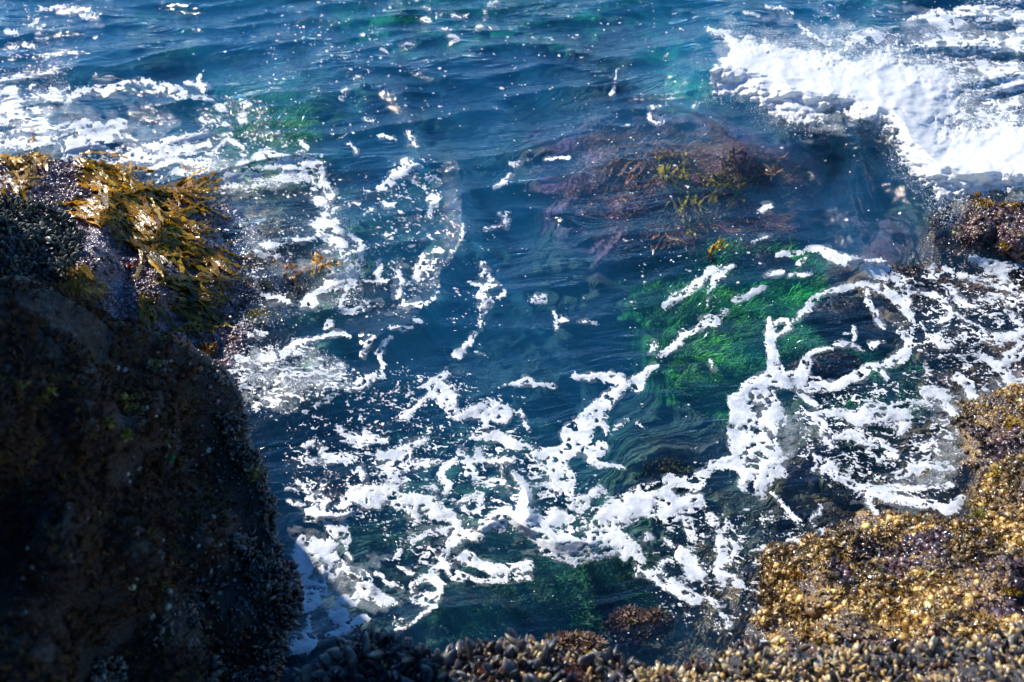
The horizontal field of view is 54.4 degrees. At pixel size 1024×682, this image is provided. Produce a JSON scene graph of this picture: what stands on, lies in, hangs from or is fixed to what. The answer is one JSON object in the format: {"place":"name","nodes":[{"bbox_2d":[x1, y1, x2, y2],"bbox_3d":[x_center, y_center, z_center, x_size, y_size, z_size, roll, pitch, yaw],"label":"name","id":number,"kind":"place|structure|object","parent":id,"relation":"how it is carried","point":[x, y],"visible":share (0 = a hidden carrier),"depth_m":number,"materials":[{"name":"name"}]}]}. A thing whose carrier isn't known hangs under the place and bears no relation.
{"place":"outdoors","nodes":[
{"label":"outdoors","id":0,"kind":"place"},
{"bbox_2d":[0,0,1023,681],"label":"seabed","id":1,"kind":"structure","parent":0,"point":[528,340],"depth_m":7.30,"materials":[{"name":"blue liquid"}]},
{"bbox_2d":[0,154,296,491],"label":"kelp rock","id":2,"kind":"object","parent":1,"relation":"on","point":[44,236],"visible":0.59,"depth_m":5.51,"materials":[{"name":"grey stone"}]},
{"bbox_2d":[0,150,41,178],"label":"kelp plant","id":3,"kind":"object","parent":2,"relation":"on","point":[8,157],"visible":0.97,"depth_m":6.00,"materials":[{"name":"plant"}]},
{"bbox_2d":[0,164,48,204],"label":"kelp plant","id":4,"kind":"object","parent":2,"relation":"on","point":[13,183],"visible":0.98,"depth_m":5.77,"materials":[{"name":"brown plant"}]},
{"bbox_2d":[13,134,55,178],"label":"kelp plant","id":5,"kind":"object","parent":2,"relation":"on","point":[33,169],"visible":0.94,"depth_m":6.09,"materials":[{"name":"plant"}]},
{"bbox_2d":[58,263,112,302],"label":"kelp plant","id":6,"kind":"object","parent":2,"relation":"on","point":[79,281],"visible":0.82,"depth_m":5.09,"materials":[{"name":"green plant"}]},
{"bbox_2d":[54,193,138,248],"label":"kelp plant","id":7,"kind":"object","parent":2,"relation":"on","point":[100,214],"visible":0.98,"depth_m":5.69,"materials":[{"name":"plant"}]},
{"bbox_2d":[74,167,139,197],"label":"kelp plant","id":8,"kind":"object","parent":2,"relation":"on","point":[86,180],"visible":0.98,"depth_m":6.04,"materials":[{"name":"brown plant"}]},
{"bbox_2d":[73,150,155,208],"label":"kelp plant","id":9,"kind":"object","parent":2,"relation":"on","point":[103,167],"visible":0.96,"depth_m":6.19,"materials":[{"name":"plant"}]},
{"bbox_2d":[123,261,135,271],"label":"seaweed tuft","id":10,"kind":"object","parent":2,"relation":"on","point":[130,266],"visible":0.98,"depth_m":5.53,"materials":[{"name":"brown plant"}]},
{"bbox_2d":[93,159,173,230],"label":"kelp plant","id":11,"kind":"object","parent":2,"relation":"attached to","point":[128,205],"visible":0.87,"depth_m":5.91,"materials":[{"name":"brown plant"}]},
{"bbox_2d":[110,174,195,225],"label":"kelp plant","id":12,"kind":"object","parent":2,"relation":"on","point":[144,198],"visible":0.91,"depth_m":6.17,"materials":[{"name":"plant"}]},
{"bbox_2d":[138,290,179,329],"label":"kelp plant","id":13,"kind":"object","parent":2,"relation":"on","point":[147,310],"visible":0.94,"depth_m":5.32,"materials":[{"name":"green plant"}]},
{"bbox_2d":[122,205,211,267],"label":"kelp plant","id":14,"kind":"object","parent":2,"relation":"on","point":[146,231],"visible":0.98,"depth_m":5.79,"materials":[{"name":"brown plant"}]},
{"bbox_2d":[113,226,231,283],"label":"kelp plant","id":15,"kind":"object","parent":2,"relation":"attached to","point":[158,258],"visible":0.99,"depth_m":5.70,"materials":[{"name":"brown plant"}]},
{"bbox_2d":[150,199,218,260],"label":"kelp plant","id":16,"kind":"object","parent":2,"relation":"on","point":[195,228],"visible":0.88,"depth_m":6.01,"materials":[{"name":"brown plant"}]},
{"bbox_2d":[158,238,223,273],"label":"kelp plant","id":17,"kind":"object","parent":2,"relation":"on","point":[197,256],"visible":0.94,"depth_m":5.85,"materials":[{"name":"brown plant"}]},
{"bbox_2d":[160,162,230,221],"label":"kelp plant","id":18,"kind":"object","parent":2,"relation":"attached to","point":[189,190],"visible":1,"depth_m":6.43,"materials":[{"name":"brown plant"}]},
{"bbox_2d":[168,315,224,334],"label":"kelp plant","id":19,"kind":"object","parent":2,"relation":"on","point":[188,329],"visible":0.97,"depth_m":5.44,"materials":[{"name":"green plant"}]},
{"bbox_2d":[167,289,236,336],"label":"kelp plant","id":20,"kind":"object","parent":2,"relation":"on","point":[184,311],"visible":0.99,"depth_m":5.51,"materials":[{"name":"plant"}]},
{"bbox_2d":[153,262,256,322],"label":"kelp plant","id":21,"kind":"object","parent":2,"relation":"on","point":[187,285],"visible":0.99,"depth_m":5.58,"materials":[{"name":"green plant"}]},
{"bbox_2d":[197,335,218,356],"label":"seaweed tuft","id":22,"kind":"object","parent":2,"relation":"on","point":[210,348],"visible":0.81,"depth_m":5.40,"materials":[{"name":"brown plant"}]},
{"bbox_2d":[191,245,276,306],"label":"kelp plant","id":23,"kind":"object","parent":2,"relation":"on","point":[216,261],"visible":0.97,"depth_m":5.91,"materials":[{"name":"brown plant"}]},
{"bbox_2d":[238,306,268,325],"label":"seaweed tuft","id":24,"kind":"object","parent":2,"relation":"on","point":[258,317],"visible":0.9,"depth_m":5.68,"materials":[{"name":"green plant"}]},
{"bbox_2d":[256,278,275,292],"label":"seaweed tuft","id":25,"kind":"object","parent":2,"relation":"on","point":[264,283],"visible":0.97,"depth_m":5.97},
{"bbox_2d":[264,307,280,319],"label":"seaweed tuft","id":26,"kind":"object","parent":2,"relation":"on","point":[272,314],"visible":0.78,"depth_m":5.84,"materials":[{"name":"plant"}]},
{"bbox_2d":[0,273,304,681],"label":"boulder","id":27,"kind":"object","parent":1,"relation":"on","point":[139,558],"visible":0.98,"depth_m":2.98,"materials":[{"name":"brown stone"}]},
{"bbox_2d":[13,376,32,392],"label":"seaweed tuft","id":28,"kind":"object","parent":27,"relation":"attached to","point":[23,385],"visible":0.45,"depth_m":2.72,"materials":[{"name":"green plant"}]},
{"bbox_2d":[33,384,58,402],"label":"seaweed tuft","id":29,"kind":"object","parent":27,"relation":"attached to","point":[45,394],"visible":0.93,"depth_m":2.77,"materials":[{"name":"green plant"}]},
{"bbox_2d":[103,417,114,431],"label":"seaweed tuft","id":30,"kind":"object","parent":27,"relation":"attached to","point":[109,422],"visible":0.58,"depth_m":2.93,"materials":[{"name":"green plant"}]},
{"bbox_2d":[119,425,134,441],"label":"seaweed tuft","id":31,"kind":"object","parent":27,"relation":"attached to","point":[125,435],"visible":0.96,"depth_m":3.00,"materials":[{"name":"green plant"}]},
{"bbox_2d":[116,392,145,414],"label":"seaweed tuft","id":32,"kind":"object","parent":27,"relation":"on","point":[136,406],"visible":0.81,"depth_m":3.12,"materials":[{"name":"green plant"}]},
{"bbox_2d":[144,357,163,372],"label":"seaweed tuft","id":33,"kind":"object","parent":27,"relation":"attached to","point":[157,363],"visible":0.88,"depth_m":3.36,"materials":[{"name":"green plant"}]},
{"bbox_2d":[167,453,175,463],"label":"seaweed tuft","id":34,"kind":"object","parent":27,"relation":"attached to","point":[171,459],"visible":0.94,"depth_m":3.33,"materials":[{"name":"green plant"}]},
{"bbox_2d":[170,392,181,403],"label":"seaweed tuft","id":35,"kind":"object","parent":27,"relation":"attached to","point":[177,396],"visible":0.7,"depth_m":3.38,"materials":[{"name":"green plant"}]},
{"bbox_2d":[176,365,201,381],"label":"seaweed tuft","id":36,"kind":"object","parent":27,"relation":"attached to","point":[182,376],"visible":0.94,"depth_m":3.49,"materials":[{"name":"plant"}]},
{"bbox_2d":[231,428,245,439],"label":"seaweed tuft","id":37,"kind":"object","parent":27,"relation":"attached to","point":[239,436],"visible":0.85,"depth_m":3.63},
{"bbox_2d":[242,462,269,482],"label":"seaweed tuft","id":38,"kind":"object","parent":27,"relation":"attached to","point":[255,473],"visible":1,"depth_m":3.60,"materials":[{"name":"green plant"}]},
{"bbox_2d":[231,222,247,232],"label":"seaweed tuft","id":39,"kind":"object","parent":1,"relation":"on","point":[236,226],"visible":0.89,"depth_m":6.46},
{"bbox_2d":[217,67,332,156],"bbox_3d":[-2.154,-2.132,8.876,1.007,0.739,3.173,-8,39,-11],"label":"green seaweed","id":40,"kind":"object","parent":1,"relation":"on","point":[294,134],"visible":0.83,"depth_m":8.41,"materials":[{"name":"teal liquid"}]},
{"bbox_2d":[242,218,330,318],"bbox_3d":[-1.508,-0.513,6.533,0.656,0.405,1.449,-7,39,-9],"label":"brown seaweed","id":41,"kind":"object","parent":1,"relation":"on","point":[298,260],"visible":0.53,"depth_m":6.42,"materials":[{"name":"brown plant"}]},
{"bbox_2d":[281,263,310,285],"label":"kelp plant","id":42,"kind":"object","parent":1,"relation":"on","point":[295,270],"visible":0.98,"depth_m":6.02,"materials":[{"name":"brown plant"}]},
{"bbox_2d":[343,164,380,194],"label":"submerged rock","id":43,"kind":"object","parent":1,"relation":"on","point":[355,175],"visible":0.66,"depth_m":8.09,"materials":[{"name":"blue stone"}]},
{"bbox_2d":[357,0,594,24],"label":"green seaweed","id":44,"kind":"object","parent":1,"relation":"on","point":[496,11],"visible":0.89,"depth_m":11.12,"materials":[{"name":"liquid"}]},
{"bbox_2d":[424,550,662,643],"bbox_3d":[0.131,1.137,4.633,1.112,0.357,0.573,0,38,0],"label":"green seaweed","id":45,"kind":"object","parent":1,"relation":"on","point":[540,610],"visible":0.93,"depth_m":4.59,"materials":[{"name":"green plant"}]},
{"bbox_2d":[606,147,662,175],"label":"kelp plant","id":46,"kind":"object","parent":1,"relation":"on","point":[622,158],"visible":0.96,"depth_m":7.45,"materials":[{"name":"plant"}]},
{"bbox_2d":[612,141,678,171],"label":"kelp plant","id":47,"kind":"object","parent":1,"relation":"on","point":[655,152],"visible":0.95,"depth_m":7.49,"materials":[{"name":"brown plant"}]},
{"bbox_2d":[621,162,674,193],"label":"kelp plant","id":48,"kind":"object","parent":1,"relation":"on","point":[631,171],"visible":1,"depth_m":7.21,"materials":[{"name":"plant"}]},
{"bbox_2d":[611,582,704,660],"bbox_3d":[0.801,1.237,4.405,0.736,0.264,0.489,0,38,0],"label":"brown seaweed","id":49,"kind":"object","parent":1,"relation":"on","point":[684,647],"visible":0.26,"depth_m":4.37,"materials":[{"name":"brown plant"}]},
{"bbox_2d":[294,621,1023,681],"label":"mussel ledge","id":50,"kind":"object","parent":1,"relation":"on","point":[375,657],"visible":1,"depth_m":2.96,"materials":[{"name":"grey stone"}]},
{"bbox_2d":[476,656,509,681],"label":"seaweed tuft","id":51,"kind":"object","parent":50,"relation":"on","point":[483,670],"visible":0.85,"depth_m":2.92,"materials":[{"name":"brown plant"}]},
{"bbox_2d":[548,654,585,680],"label":"seaweed tuft","id":52,"kind":"object","parent":50,"relation":"on","point":[568,670],"visible":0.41,"depth_m":2.95,"materials":[{"name":"brown plant"}]},
{"bbox_2d":[540,629,607,656],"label":"rock","id":53,"kind":"object","parent":50,"relation":"on","point":[579,642],"visible":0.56,"depth_m":3.94,"materials":[{"name":"brown stone"}]},
{"bbox_2d":[684,655,707,673],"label":"seaweed tuft","id":54,"kind":"object","parent":50,"relation":"on","point":[693,661],"visible":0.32,"depth_m":3.04,"materials":[{"name":"brown plant"}]},
{"bbox_2d":[633,455,692,493],"bbox_3d":[0.760,0.644,5.011,0.312,0.167,0.258,0,38,0],"label":"submerged rock","id":55,"kind":"object","parent":1,"relation":"on","point":[659,469],"visible":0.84,"depth_m":4.97,"materials":[{"name":"grey stone"}]},
{"bbox_2d":[552,117,784,256],"bbox_3d":[1.177,-1.286,7.626,1.769,0.384,2.568,0,38,0],"label":"purple seaweed","id":56,"kind":"object","parent":1,"relation":"on","point":[698,186],"visible":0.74,"depth_m":7.17,"materials":[{"name":"purple plant"}]},
{"bbox_2d":[655,148,696,183],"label":"kelp plant","id":57,"kind":"object","parent":1,"relation":"on","point":[661,171],"visible":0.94,"depth_m":7.40,"materials":[{"name":"plant"}]},
{"bbox_2d":[648,165,708,194],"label":"kelp plant","id":58,"kind":"object","parent":1,"relation":"on","point":[677,181],"visible":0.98,"depth_m":7.17,"materials":[{"name":"plant"}]},
{"bbox_2d":[554,114,813,264],"bbox_3d":[1.268,-1.204,7.509,1.954,0.391,2.280,12,39,14],"label":"brown seaweed","id":59,"kind":"object","parent":1,"relation":"on","point":[723,234],"visible":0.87,"depth_m":7.22,"materials":[{"name":"brown plant"}]},
{"bbox_2d":[662,183,713,217],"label":"kelp plant","id":60,"kind":"object","parent":1,"relation":"on","point":[681,210],"visible":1,"depth_m":6.96,"materials":[{"name":"green plant"}]},
{"bbox_2d":[638,259,758,403],"bbox_3d":[1.168,-0.156,6.334,0.750,0.400,1.711,0,38,0],"label":"green seaweed","id":61,"kind":"object","parent":1,"relation":"on","point":[687,376],"visible":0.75,"depth_m":6.08,"materials":[{"name":"green plant"}]},
{"bbox_2d":[677,203,729,238],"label":"kelp plant","id":62,"kind":"object","parent":1,"relation":"on","point":[694,229],"visible":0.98,"depth_m":6.71,"materials":[{"name":"plant"}]},
{"bbox_2d":[698,172,744,203],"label":"kelp plant","id":63,"kind":"object","parent":1,"relation":"on","point":[715,178],"visible":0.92,"depth_m":7.13,"materials":[{"name":"plant"}]},
{"bbox_2d":[704,166,762,210],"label":"kelp plant","id":64,"kind":"object","parent":1,"relation":"on","point":[744,180],"visible":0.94,"depth_m":7.10,"materials":[{"name":"plant"}]},
{"bbox_2d":[626,235,842,405],"bbox_3d":[1.453,-0.171,6.290,1.418,0.478,1.804,0,38,0],"label":"green seaweed","id":65,"kind":"object","parent":1,"relation":"on","point":[759,354],"visible":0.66,"depth_m":6.33,"materials":[{"name":"green plant"}]},
{"bbox_2d":[714,146,764,174],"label":"kelp plant","id":66,"kind":"object","parent":1,"relation":"on","point":[725,164],"visible":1,"depth_m":7.41,"materials":[{"name":"brown plant"}]},
{"bbox_2d":[730,247,795,278],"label":"submerged rock","id":67,"kind":"object","parent":1,"relation":"on","point":[763,257],"visible":0.77,"depth_m":6.55,"materials":[{"name":"blue stone"}]},
{"bbox_2d":[753,152,788,184],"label":"kelp plant","id":68,"kind":"object","parent":1,"relation":"on","point":[765,171],"visible":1,"depth_m":7.34,"materials":[{"name":"brown plant"}]},
{"bbox_2d":[757,512,825,545],"bbox_3d":[1.348,0.898,4.658,0.407,0.166,0.246,0,38,0],"label":"submerged rock","id":69,"kind":"object","parent":1,"relation":"on","point":[781,526],"visible":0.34,"depth_m":4.65,"materials":[{"name":"stone"}]},
{"bbox_2d":[775,305,827,362],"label":"green seaweed","id":70,"kind":"object","parent":1,"relation":"on","point":[811,333],"visible":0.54,"depth_m":6.02,"materials":[{"name":"green plant"}]},
{"bbox_2d":[785,347,866,391],"bbox_3d":[1.793,0.138,5.644,0.478,0.183,0.274,0,38,0],"label":"submerged rock","id":71,"kind":"object","parent":1,"relation":"on","point":[829,366],"visible":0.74,"depth_m":5.60,"materials":[{"name":"grey stone"}]},
{"bbox_2d":[646,382,1023,667],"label":"golden rock","id":72,"kind":"object","parent":1,"relation":"on","point":[860,583],"visible":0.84,"depth_m":4.17,"materials":[{"name":"brown stone"}]},
{"bbox_2d":[784,563,808,579],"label":"seaweed tuft","id":73,"kind":"object","parent":72,"relation":"on","point":[795,574],"visible":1,"depth_m":4.11,"materials":[{"name":"brown plant"}]},
{"bbox_2d":[891,610,901,622],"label":"seaweed tuft","id":74,"kind":"object","parent":72,"relation":"on","point":[894,612],"visible":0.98,"depth_m":3.86,"materials":[{"name":"brown plant"}]},
{"bbox_2d":[904,511,922,522],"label":"seaweed tuft","id":75,"kind":"object","parent":72,"relation":"on","point":[908,513],"visible":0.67,"depth_m":4.42,"materials":[{"name":"brown plant"}]},
{"bbox_2d":[909,567,926,573],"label":"seaweed tuft","id":76,"kind":"object","parent":72,"relation":"on","point":[922,571],"visible":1,"depth_m":3.98,"materials":[{"name":"yellow plant"}]},
{"bbox_2d":[966,505,990,520],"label":"seaweed tuft","id":77,"kind":"object","parent":72,"relation":"on","point":[978,512],"visible":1,"depth_m":4.36,"materials":[{"name":"green plant"}]},
{"bbox_2d":[988,465,1002,481],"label":"seaweed tuft","id":78,"kind":"object","parent":72,"relation":"on","point":[993,473],"visible":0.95,"depth_m":4.51,"materials":[{"name":"yellow plant"}]},
{"bbox_2d":[1000,415,1023,429],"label":"seaweed tuft","id":79,"kind":"object","parent":72,"relation":"on","point":[1011,422],"visible":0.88,"depth_m":4.85,"materials":[{"name":"yellow plant"}]},
{"bbox_2d":[1001,587,1022,597],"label":"seaweed tuft","id":80,"kind":"object","parent":72,"relation":"on","point":[1019,594],"visible":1,"depth_m":3.69,"materials":[{"name":"yellow plant"}]},
{"bbox_2d":[801,292,881,330],"bbox_3d":[2.014,-0.185,6.078,0.417,0.196,0.338,28,46,31],"label":"submerged rock","id":81,"kind":"object","parent":1,"relation":"on","point":[834,312],"visible":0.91,"depth_m":6.02,"materials":[{"name":"grey stone"}]},
{"bbox_2d":[813,468,882,511],"bbox_3d":[1.689,0.735,4.931,0.340,0.160,0.279,-17,41,-21],"label":"submerged rock","id":82,"kind":"object","parent":1,"relation":"on","point":[842,496],"visible":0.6,"depth_m":4.88,"materials":[{"name":"grey stone"}]},
{"bbox_2d":[781,329,924,409],"bbox_3d":[1.973,0.128,5.807,0.836,0.255,0.877,0,38,0],"label":"sea foam","id":83,"kind":"object","parent":1,"relation":"on","point":[890,373],"visible":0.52,"depth_m":5.67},
{"bbox_2d":[837,423,904,462],"bbox_3d":[1.881,0.506,5.169,0.420,0.164,0.274,0,38,0],"label":"submerged rock","id":84,"kind":"object","parent":1,"relation":"on","point":[850,446],"visible":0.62,"depth_m":5.12,"materials":[{"name":"grey stone"}]},
{"bbox_2d":[879,263,931,287],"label":"submerged rock","id":85,"kind":"object","parent":1,"relation":"on","point":[907,270],"visible":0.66,"depth_m":6.11,"materials":[{"name":"grey stone"}]},
{"bbox_2d":[880,290,948,319],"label":"submerged rock","id":86,"kind":"object","parent":1,"relation":"on","point":[888,305],"visible":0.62,"depth_m":5.90,"materials":[{"name":"stone"}]},
{"bbox_2d":[881,264,1023,388],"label":"brown seaweed","id":87,"kind":"object","parent":1,"relation":"on","point":[1021,286],"visible":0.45,"depth_m":5.86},
{"bbox_2d":[916,332,989,364],"bbox_3d":[2.494,0.023,5.606,0.411,0.144,0.228,0,38,0],"label":"submerged rock","id":88,"kind":"object","parent":1,"relation":"on","point":[935,351],"visible":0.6,"depth_m":5.58,"materials":[{"name":"grey stone"}]},
{"bbox_2d":[903,196,1023,279],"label":"washed rock","id":89,"kind":"object","parent":1,"relation":"on","point":[991,227],"visible":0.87,"depth_m":6.22,"materials":[{"name":"stone"}]},
{"bbox_2d":[967,189,994,208],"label":"seaweed tuft","id":90,"kind":"object","parent":89,"relation":"on","point":[983,202],"visible":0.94,"depth_m":6.36,"materials":[{"name":"plant"}]},
{"bbox_2d":[995,241,1010,249],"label":"seaweed tuft","id":91,"kind":"object","parent":89,"relation":"on","point":[1004,245],"visible":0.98,"depth_m":6.06,"materials":[{"name":"plant"}]},
{"bbox_2d":[999,200,1020,211],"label":"seaweed tuft","id":92,"kind":"object","parent":89,"relation":"on","point":[1014,205],"visible":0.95,"depth_m":6.31,"materials":[{"name":"brown plant"}]},
{"bbox_2d":[965,302,1023,329],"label":"submerged rock","id":93,"kind":"object","parent":1,"relation":"on","point":[987,320],"visible":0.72,"depth_m":5.79,"materials":[{"name":"grey stone"}]},
{"bbox_2d":[0,0,1023,641],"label":"water","id":94,"kind":"structure","parent":0,"point":[48,22],"depth_m":8.16,"materials":[{"name":"blue liquid"}]},
{"bbox_2d":[308,251,344,276],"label":"kelp plant","id":95,"kind":"object","parent":94,"relation":"in","point":[322,264],"visible":0.92,"depth_m":6.07,"materials":[{"name":"plant"}]},
{"bbox_2d":[0,0,1023,659],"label":"foam","id":96,"kind":"object","parent":94,"relation":"on","point":[638,502],"visible":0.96,"depth_m":5.09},
{"bbox_2d":[1,12,1023,396],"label":"spray","id":97,"kind":"object","parent":94,"relation":"on","point":[705,106],"visible":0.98,"depth_m":6.75,"materials":[{"name":"white liquid"}]},
{"bbox_2d":[76,26,1023,384],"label":"bubble film","id":98,"kind":"object","parent":94,"relation":"on","point":[860,60],"visible":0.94,"depth_m":8.34,"materials":[{"name":"white liquid"}]},
{"bbox_2d":[601,603,677,645],"bbox_3d":[0.523,1.159,4.092,0.325,0.117,0.184,0,38,0],"label":"submerged rock","id":99,"kind":"object","parent":94,"relation":"in","point":[650,625],"visible":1,"depth_m":4.07,"materials":[{"name":"stone"}]},
{"bbox_2d":[649,224,687,256],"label":"kelp plant","id":100,"kind":"object","parent":94,"relation":"in","point":[666,237],"visible":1,"depth_m":6.58,"materials":[{"name":"grey plant"}]},
{"bbox_2d":[707,236,729,262],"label":"kelp plant","id":101,"kind":"object","parent":94,"relation":"on","point":[712,248],"visible":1,"depth_m":6.19,"materials":[{"name":"yellow plant"}]},
{"bbox_2d":[708,29,1023,211],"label":"whitewater","id":102,"kind":"structure","parent":94,"relation":"on","point":[912,106],"depth_m":7.42,"materials":[{"name":"liquid"}]}
]}

